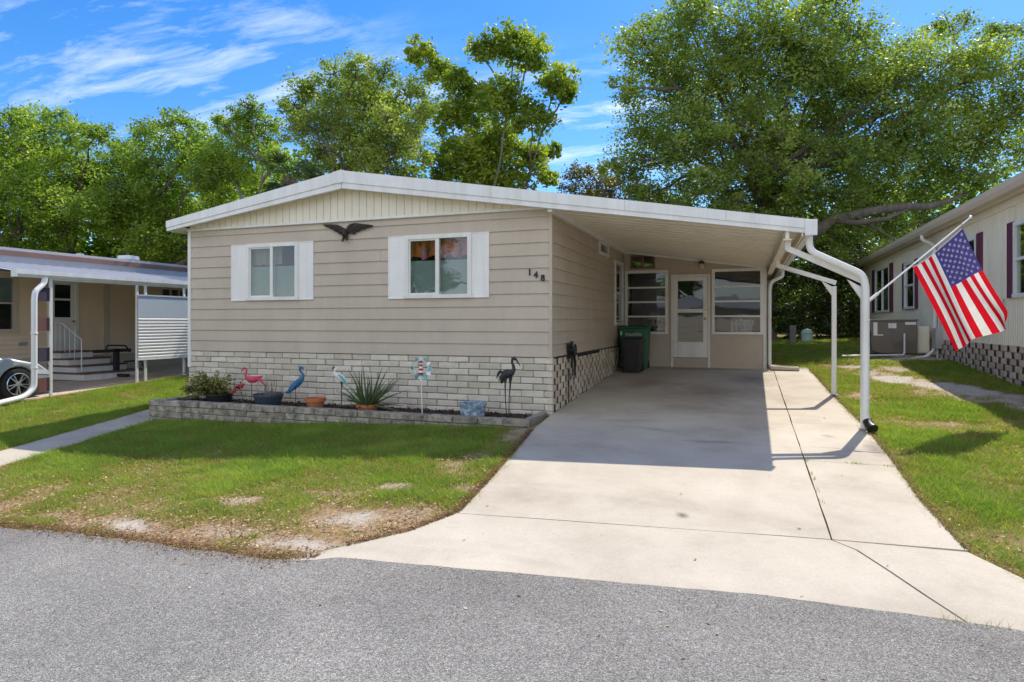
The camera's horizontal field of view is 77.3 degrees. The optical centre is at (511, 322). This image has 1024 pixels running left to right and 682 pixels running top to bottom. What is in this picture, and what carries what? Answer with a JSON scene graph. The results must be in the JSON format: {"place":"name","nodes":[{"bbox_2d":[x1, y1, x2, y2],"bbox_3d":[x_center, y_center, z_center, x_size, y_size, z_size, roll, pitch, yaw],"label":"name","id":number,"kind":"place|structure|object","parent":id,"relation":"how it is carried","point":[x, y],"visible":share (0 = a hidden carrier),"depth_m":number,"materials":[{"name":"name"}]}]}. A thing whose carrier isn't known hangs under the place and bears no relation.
{"place":"outdoors","nodes":[
{"label":"outdoors","id":0,"kind":"place"},
{"bbox_2d":[0,361,188,400],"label":"carport floor","id":1,"kind":"structure","parent":0,"point":[154,372],"depth_m":15.58,"materials":[{"name":"concrete"}]},
{"bbox_2d":[0,358,48,397],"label":"parked car","id":2,"kind":"object","parent":1,"relation":"on","point":[15,377],"visible":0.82,"depth_m":12.90,"materials":[{"name":"paint"}]},
{"bbox_2d":[10,374,186,403],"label":"painted kerb","id":3,"kind":"structure","parent":1,"relation":"on","point":[80,391],"depth_m":13.65,"materials":[{"name":"paint"}]},
{"bbox_2d":[92,345,143,376],"bbox_3d":[-10.069,0.972,16.422,1.091,0.821,0.854,0,0,-26],"label":"table","id":4,"kind":"object","parent":1,"relation":"on","point":[116,359],"visible":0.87,"depth_m":16.36,"materials":[{"name":"black metal"}]},
{"bbox_2d":[0,527,1023,681],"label":"road","id":5,"kind":"structure","parent":0,"point":[59,632],"depth_m":3.59,"materials":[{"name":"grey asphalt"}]},
{"bbox_2d":[0,332,1023,577],"bbox_3d":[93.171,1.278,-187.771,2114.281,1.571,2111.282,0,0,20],"label":"ground","id":6,"kind":"structure","parent":0,"point":[366,514],"depth_m":6.02,"materials":[{"name":"soil"}]},
{"bbox_2d":[0,410,150,466],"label":"walkway","id":7,"kind":"structure","parent":6,"relation":"on","point":[12,454],"depth_m":10.12,"materials":[{"name":"concrete"}]},
{"bbox_2d":[0,99,151,253],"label":"shade tree","id":8,"kind":"object","parent":6,"relation":"on","point":[29,183],"visible":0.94,"depth_m":26.76,"materials":[{"name":"green plant"}]},
{"bbox_2d":[0,247,187,405],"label":"mobile home","id":9,"kind":"object","parent":6,"relation":"on","point":[63,316],"visible":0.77,"depth_m":15.94,"materials":[{"name":"beige"}]},
{"bbox_2d":[0,273,18,332],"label":"window","id":10,"kind":"structure","parent":9,"relation":"in","point":[8,284],"depth_m":15.19,"materials":[{"name":"white glass"}]},
{"bbox_2d":[53,280,74,349],"bbox_3d":[-11.425,-0.190,16.294,0.100,1.780,0.620,0,0,20],"label":"door","id":11,"kind":"structure","parent":9,"relation":"in","point":[62,333],"depth_m":16.33,"materials":[{"name":"white paint"}]},
{"bbox_2d":[159,287,187,296],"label":"window","id":12,"kind":"structure","parent":9,"relation":"in","point":[170,289],"depth_m":19.38,"materials":[{"name":"white plastic"}]},
{"bbox_2d":[63,105,251,264],"bbox_3d":[-16.137,-4.536,28.851,8.882,11.314,8.033,0,0,-14],"label":"shade tree","id":13,"kind":"object","parent":6,"relation":"on","point":[138,168],"visible":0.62,"depth_m":27.86,"materials":[{"name":"green plant"}]},
{"bbox_2d":[178,93,295,198],"bbox_3d":[-10.889,-4.192,26.487,6.072,10.651,3.726,0,0,20],"label":"slender tree","id":14,"kind":"object","parent":6,"relation":"on","point":[243,170],"visible":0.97,"depth_m":26.44,"materials":[{"name":"green plant"}]},
{"bbox_2d":[258,147,321,192],"bbox_3d":[-6.930,-1.902,20.019,2.164,7.050,1.977,0,0,20],"label":"palm tree","id":15,"kind":"object","parent":6,"relation":"on","point":[286,182],"visible":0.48,"depth_m":19.88,"materials":[{"name":"green plant"}]},
{"bbox_2d":[149,395,547,427],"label":"planter wall","id":16,"kind":"structure","parent":6,"relation":"on","point":[179,408],"depth_m":10.40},
{"bbox_2d":[271,47,443,180],"bbox_3d":[-5.622,-4.307,23.067,6.766,11.033,5.137,0,0,6],"label":"bushy tree","id":17,"kind":"object","parent":6,"relation":"on","point":[383,124],"visible":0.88,"depth_m":22.21,"materials":[{"name":"green plant"}]},
{"bbox_2d":[183,396,531,418],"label":"bark mulch","id":18,"kind":"object","parent":6,"relation":"on","point":[425,410],"visible":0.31,"depth_m":10.62,"materials":[{"name":"brown wood"}]},
{"bbox_2d":[179,370,236,401],"bbox_3d":[-5.560,1.156,11.672,1.179,0.598,0.690,0,0,20],"label":"potted shrub","id":19,"kind":"object","parent":18,"relation":"on","point":[211,389],"visible":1,"depth_m":11.58,"materials":[{"name":"green plant"}]},
{"bbox_2d":[231,381,245,402],"bbox_3d":[-4.848,1.244,11.365,0.351,0.424,0.255,0,0,20],"label":"red flower","id":20,"kind":"object","parent":18,"relation":"on","point":[239,387],"visible":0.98,"depth_m":11.37,"materials":[{"name":"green plant"}]},
{"bbox_2d":[241,367,264,402],"bbox_3d":[-4.620,1.151,11.449,0.565,0.708,0.082,0,0,20],"label":"flamingo stake","id":21,"kind":"object","parent":18,"relation":"on","point":[252,379],"visible":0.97,"depth_m":11.44,"materials":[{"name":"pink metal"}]},
{"bbox_2d":[252,379,283,404],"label":"potted twigs","id":22,"kind":"object","parent":18,"relation":"on","point":[269,398],"visible":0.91,"depth_m":11.13,"materials":[{"name":"blue ceramic"}]},
{"bbox_2d":[284,366,306,405],"bbox_3d":[-3.790,1.134,11.207,0.467,0.742,0.086,0,0,20],"label":"heron stake","id":23,"kind":"object","parent":18,"relation":"on","point":[297,383],"visible":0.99,"depth_m":11.17,"materials":[{"name":"metal"}]},
{"bbox_2d":[305,397,325,407],"bbox_3d":[-3.349,1.369,10.905,0.352,0.172,0.352,0,0,20],"label":"terracotta pot","id":24,"kind":"object","parent":18,"relation":"on","point":[314,401],"visible":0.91,"depth_m":10.79,"materials":[{"name":"orange ceramic"}]},
{"bbox_2d":[332,366,346,407],"bbox_3d":[-2.914,1.126,10.820,0.329,0.759,0.083,0,0,20],"label":"egret stake","id":25,"kind":"object","parent":18,"relation":"on","point":[341,377],"visible":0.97,"depth_m":10.81,"materials":[{"name":"white plastic"}]},
{"bbox_2d":[336,366,406,411],"bbox_3d":[-2.268,1.074,10.396,1.112,0.761,1.114,0,0,-21],"label":"aloe plant","id":26,"kind":"object","parent":18,"relation":"on","point":[369,400],"visible":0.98,"depth_m":10.37,"materials":[{"name":"green plant"}]},
{"bbox_2d":[410,356,432,412],"bbox_3d":[-1.435,1.010,10.083,0.410,0.990,0.100,0,0,20],"label":"wind spinner","id":27,"kind":"object","parent":18,"relation":"on","point":[420,374],"visible":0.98,"depth_m":10.07,"materials":[{"name":"white plastic"}]},
{"bbox_2d":[459,401,486,416],"bbox_3d":[-0.598,1.339,9.779,0.434,0.232,0.432,0,0,20],"label":"glazed planter","id":28,"kind":"object","parent":18,"relation":"on","point":[472,408],"visible":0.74,"depth_m":9.62,"materials":[{"name":"blue ceramic"}]},
{"bbox_2d":[496,356,520,417],"bbox_3d":[-0.057,1.005,9.604,0.396,1.000,0.082,0,0,20],"label":"crane stake","id":29,"kind":"object","parent":18,"relation":"on","point":[506,374],"visible":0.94,"depth_m":9.59,"materials":[{"name":"black metal"}]},
{"bbox_2d":[399,16,584,190],"bbox_3d":[-1.074,-6.062,27.909,8.472,14.498,5.216,0,0,6],"label":"sweetgum tree","id":30,"kind":"object","parent":6,"relation":"on","point":[482,157],"visible":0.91,"depth_m":27.30,"materials":[{"name":"green plant"}]},
{"bbox_2d":[0,134,1018,333],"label":"wood","id":31,"kind":"object","parent":6,"relation":"on","point":[99,249],"visible":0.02,"depth_m":33.02,"materials":[{"name":"green plant"}]},
{"bbox_2d":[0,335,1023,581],"bbox_3d":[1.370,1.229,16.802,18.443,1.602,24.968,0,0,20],"label":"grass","id":32,"kind":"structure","parent":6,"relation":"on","point":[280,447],"depth_m":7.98,"materials":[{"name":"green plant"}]},
{"bbox_2d":[0,356,1023,595],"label":"leaf litter","id":33,"kind":"object","parent":32,"relation":"on","point":[236,550],"visible":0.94,"depth_m":5.63,"materials":[{"name":"brown plant"}]},
{"bbox_2d":[166,170,877,432],"bbox_3d":[1.201,-0.423,16.265,12.096,4.386,12.818,0,0,20],"label":"mobile home","id":34,"kind":"object","parent":6,"relation":"on","point":[468,291],"visible":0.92,"depth_m":11.19,"materials":[{"name":"beige"}]},
{"bbox_2d":[245,241,297,300],"bbox_3d":[-4.419,-0.938,11.825,1.200,1.057,0.112,0,0,20],"label":"window","id":35,"kind":"structure","parent":34,"relation":"in","point":[273,282],"depth_m":11.83,"materials":[{"name":"white paint"}]},
{"bbox_2d":[323,223,372,241],"bbox_3d":[-2.895,-1.580,11.193,1.034,0.334,0.137,0,0,20],"label":"eagle ornament","id":36,"kind":"object","parent":34,"relation":"attached to","point":[353,228],"visible":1,"depth_m":11.18,"materials":[{"name":"brown metal"}]},
{"bbox_2d":[404,232,471,298],"bbox_3d":[-1.228,-0.938,10.666,1.250,1.067,0.112,0,0,20],"label":"window","id":37,"kind":"structure","parent":34,"relation":"in","point":[437,278],"depth_m":10.67,"materials":[{"name":"white paint"}]},
{"bbox_2d":[567,341,576,401],"bbox_3d":[1.016,0.836,10.868,0.140,1.031,0.270,0,0,20],"label":"cable reel","id":38,"kind":"object","parent":34,"relation":"attached to","point":[571,349],"visible":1,"depth_m":10.82,"materials":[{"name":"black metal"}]},
{"bbox_2d":[598,240,609,257],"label":"window","id":39,"kind":"structure","parent":34,"relation":"in","point":[600,243],"depth_m":13.64,"materials":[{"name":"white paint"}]},
{"bbox_2d":[614,260,623,324],"bbox_3d":[2.543,-0.696,15.315,0.107,1.512,1.070,0,0,20],"label":"window","id":40,"kind":"structure","parent":34,"relation":"in","point":[621,265],"depth_m":15.73,"materials":[{"name":"white paint"}]},
{"bbox_2d":[630,255,654,268],"bbox_3d":[3.227,-1.493,15.788,0.610,0.337,0.092,0,0,20],"label":"vent window","id":41,"kind":"structure","parent":34,"relation":"in","point":[631,256],"depth_m":15.76,"materials":[{"name":"white plastic"}]},
{"bbox_2d":[625,270,667,333],"bbox_3d":[3.307,-0.496,15.754,1.065,1.562,0.102,0,0,20],"label":"porch window","id":42,"kind":"structure","parent":34,"relation":"in","point":[645,271],"depth_m":15.70,"materials":[{"name":"white paint"}]},
{"bbox_2d":[647,312,664,331],"bbox_3d":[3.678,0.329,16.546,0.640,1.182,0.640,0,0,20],"label":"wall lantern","id":43,"kind":"object","parent":34,"relation":"in","point":[653,325],"visible":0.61,"depth_m":16.47,"materials":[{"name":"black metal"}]},
{"bbox_2d":[673,276,707,357],"bbox_3d":[4.275,-0.127,15.349,0.800,1.945,0.113,0,0,20],"label":"door","id":44,"kind":"structure","parent":34,"relation":"in","point":[680,349],"depth_m":15.35,"materials":[{"name":"white paint"}]},
{"bbox_2d":[711,268,763,334],"bbox_3d":[5.291,-0.493,15.034,1.155,1.547,0.102,0,0,20],"label":"porch window","id":45,"kind":"structure","parent":34,"relation":"in","point":[761,332],"depth_m":14.99,"materials":[{"name":"white paint"}]},
{"bbox_2d":[731,318,750,331],"bbox_3d":[5.631,0.410,15.730,0.510,1.020,0.500,0,0,20],"label":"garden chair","id":46,"kind":"object","parent":34,"relation":"in","point":[736,323],"visible":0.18,"depth_m":15.95,"materials":[{"name":"white plastic"}]},
{"bbox_2d":[739,320,753,331],"bbox_3d":[5.538,0.427,15.312,0.432,0.994,0.191,0,0,-20],"label":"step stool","id":47,"kind":"object","parent":34,"relation":"in","point":[746,324],"visible":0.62,"depth_m":15.33,"materials":[{"name":"white plastic"}]},
{"bbox_2d":[870,215,1007,351],"bbox_3d":[5.834,-0.536,8.687,2.323,1.872,0.200,0,0,-12],"label":"flag","id":48,"kind":"object","parent":34,"relation":"attached to","point":[966,302],"visible":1,"depth_m":8.77,"materials":[{"name":"multicoloured fabric"}]},
{"bbox_2d":[556,159,680,202],"bbox_3d":[4.842,-3.500,29.795,6.002,8.874,4.078,0,0,20],"label":"tree","id":49,"kind":"object","parent":6,"relation":"on","point":[595,190],"visible":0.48,"depth_m":29.95,"materials":[{"name":"green plant"}]},
{"bbox_2d":[789,326,795,343],"bbox_3d":[9.315,0.464,21.234,0.200,0.720,0.180,0,0,20],"label":"utility post","id":50,"kind":"object","parent":6,"relation":"on","point":[792,334],"visible":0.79,"depth_m":21.16,"materials":[{"name":"grey metal"}]},
{"bbox_2d":[771,304,817,339],"bbox_3d":[10.587,0.074,24.276,1.856,1.523,1.380,0,0,20],"label":"shrub","id":51,"kind":"object","parent":6,"relation":"on","point":[792,316],"visible":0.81,"depth_m":24.18,"materials":[{"name":"green plant"}]},
{"bbox_2d":[771,243,821,335],"bbox_3d":[10.460,-1.633,25.912,3.809,4.863,3.344,0,0,20],"label":"tall bush","id":52,"kind":"object","parent":6,"relation":"on","point":[777,313],"visible":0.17,"depth_m":25.51,"materials":[{"name":"green plant"}]},
{"bbox_2d":[801,329,812,341],"bbox_3d":[10.464,0.474,22.700,0.410,0.515,0.404,0,0,20],"label":"utility box","id":53,"kind":"object","parent":6,"relation":"on","point":[806,334],"visible":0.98,"depth_m":22.56,"materials":[{"name":"teal metal"}]},
{"bbox_2d":[592,0,1023,340],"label":"live oak","id":54,"kind":"object","parent":6,"relation":"on","point":[773,151],"visible":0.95,"depth_m":22.68,"materials":[{"name":"green plant"}]},
{"bbox_2d":[779,229,868,335],"bbox_3d":[12.634,-1.881,26.187,3.514,5.278,3.459,0,0,-31],"label":"tall bush","id":55,"kind":"object","parent":6,"relation":"on","point":[815,305],"visible":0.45,"depth_m":25.86,"materials":[{"name":"green plant"}]},
{"bbox_2d":[811,298,859,338],"bbox_3d":[12.376,-0.088,24.218,2.037,1.722,1.722,0,0,36],"label":"shrub","id":56,"kind":"object","parent":6,"relation":"on","point":[848,324],"visible":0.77,"depth_m":24.09,"materials":[{"name":"green plant"}]},
{"bbox_2d":[822,224,896,329],"bbox_3d":[15.858,-1.935,27.540,5.537,5.310,4.181,0,0,20],"label":"tall bush","id":57,"kind":"object","parent":6,"relation":"on","point":[870,251],"visible":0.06,"depth_m":27.57,"materials":[{"name":"green plant"}]},
{"bbox_2d":[842,319,929,356],"bbox_3d":[9.720,0.440,16.788,2.104,1.040,1.522,0,0,20],"label":"air conditioner","id":58,"kind":"object","parent":6,"relation":"on","point":[900,337],"visible":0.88,"depth_m":16.46,"materials":[{"name":"grey metal"}]},
{"bbox_2d":[852,171,1023,386],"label":"mobile home","id":59,"kind":"object","parent":6,"relation":"on","point":[993,228],"visible":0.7,"depth_m":13.09,"materials":[{"name":"paint"}]},
{"bbox_2d":[874,264,888,312],"bbox_3d":[12.908,-1.136,22.291,0.107,1.572,2.440,0,0,20],"label":"window","id":60,"kind":"structure","parent":59,"relation":"in","point":[881,274],"depth_m":22.27,"materials":[{"name":"white paint"}]},
{"bbox_2d":[903,260,913,308],"bbox_3d":[11.561,-1.076,18.578,0.107,1.372,1.240,0,0,20],"label":"window","id":61,"kind":"structure","parent":59,"relation":"in","point":[907,264],"depth_m":19.06,"materials":[{"name":"white paint"}]},
{"bbox_2d":[967,235,975,255],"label":"window","id":62,"kind":"structure","parent":59,"relation":"in","point":[973,238],"depth_m":13.27,"materials":[{"name":"white paint"}]},
{"bbox_2d":[1012,218,1023,297],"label":"window","id":63,"kind":"structure","parent":59,"relation":"in","point":[1017,257],"depth_m":11.29,"materials":[{"name":"white paint"}]},
{"bbox_2d":[0,0,1023,260],"label":"sky","id":64,"kind":"structure","parent":0,"point":[115,61],"materials":[{"name":"blue"}]},
{"bbox_2d":[289,366,1023,630],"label":"driveway","id":65,"kind":"structure","parent":0,"point":[594,482],"depth_m":5.55,"materials":[{"name":"concrete"}]},
{"bbox_2d":[620,337,644,372],"bbox_3d":[2.776,0.741,14.706,0.500,0.803,0.538,0,0,20],"label":"wheelie bin","id":66,"kind":"object","parent":65,"relation":"on","point":[632,354],"visible":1,"depth_m":14.50,"materials":[{"name":"black plastic"}]},
{"bbox_2d":[618,326,651,369],"bbox_3d":[2.942,0.593,15.283,0.700,1.033,0.719,0,0,20],"label":"wheelie bin","id":67,"kind":"object","parent":65,"relation":"on","point":[634,331],"visible":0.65,"depth_m":14.99,"materials":[{"name":"green plastic"}]},
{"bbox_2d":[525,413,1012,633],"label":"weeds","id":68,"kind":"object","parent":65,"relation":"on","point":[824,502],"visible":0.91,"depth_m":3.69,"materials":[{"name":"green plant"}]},
{"bbox_2d":[770,365,799,370],"bbox_3d":[6.190,1.036,14.528,0.600,0.126,0.280,0,0,20],"label":"splash block","id":69,"kind":"object","parent":65,"relation":"on","point":[785,368],"depth_m":14.44,"materials":[{"name":"beige concrete"}]}
]}

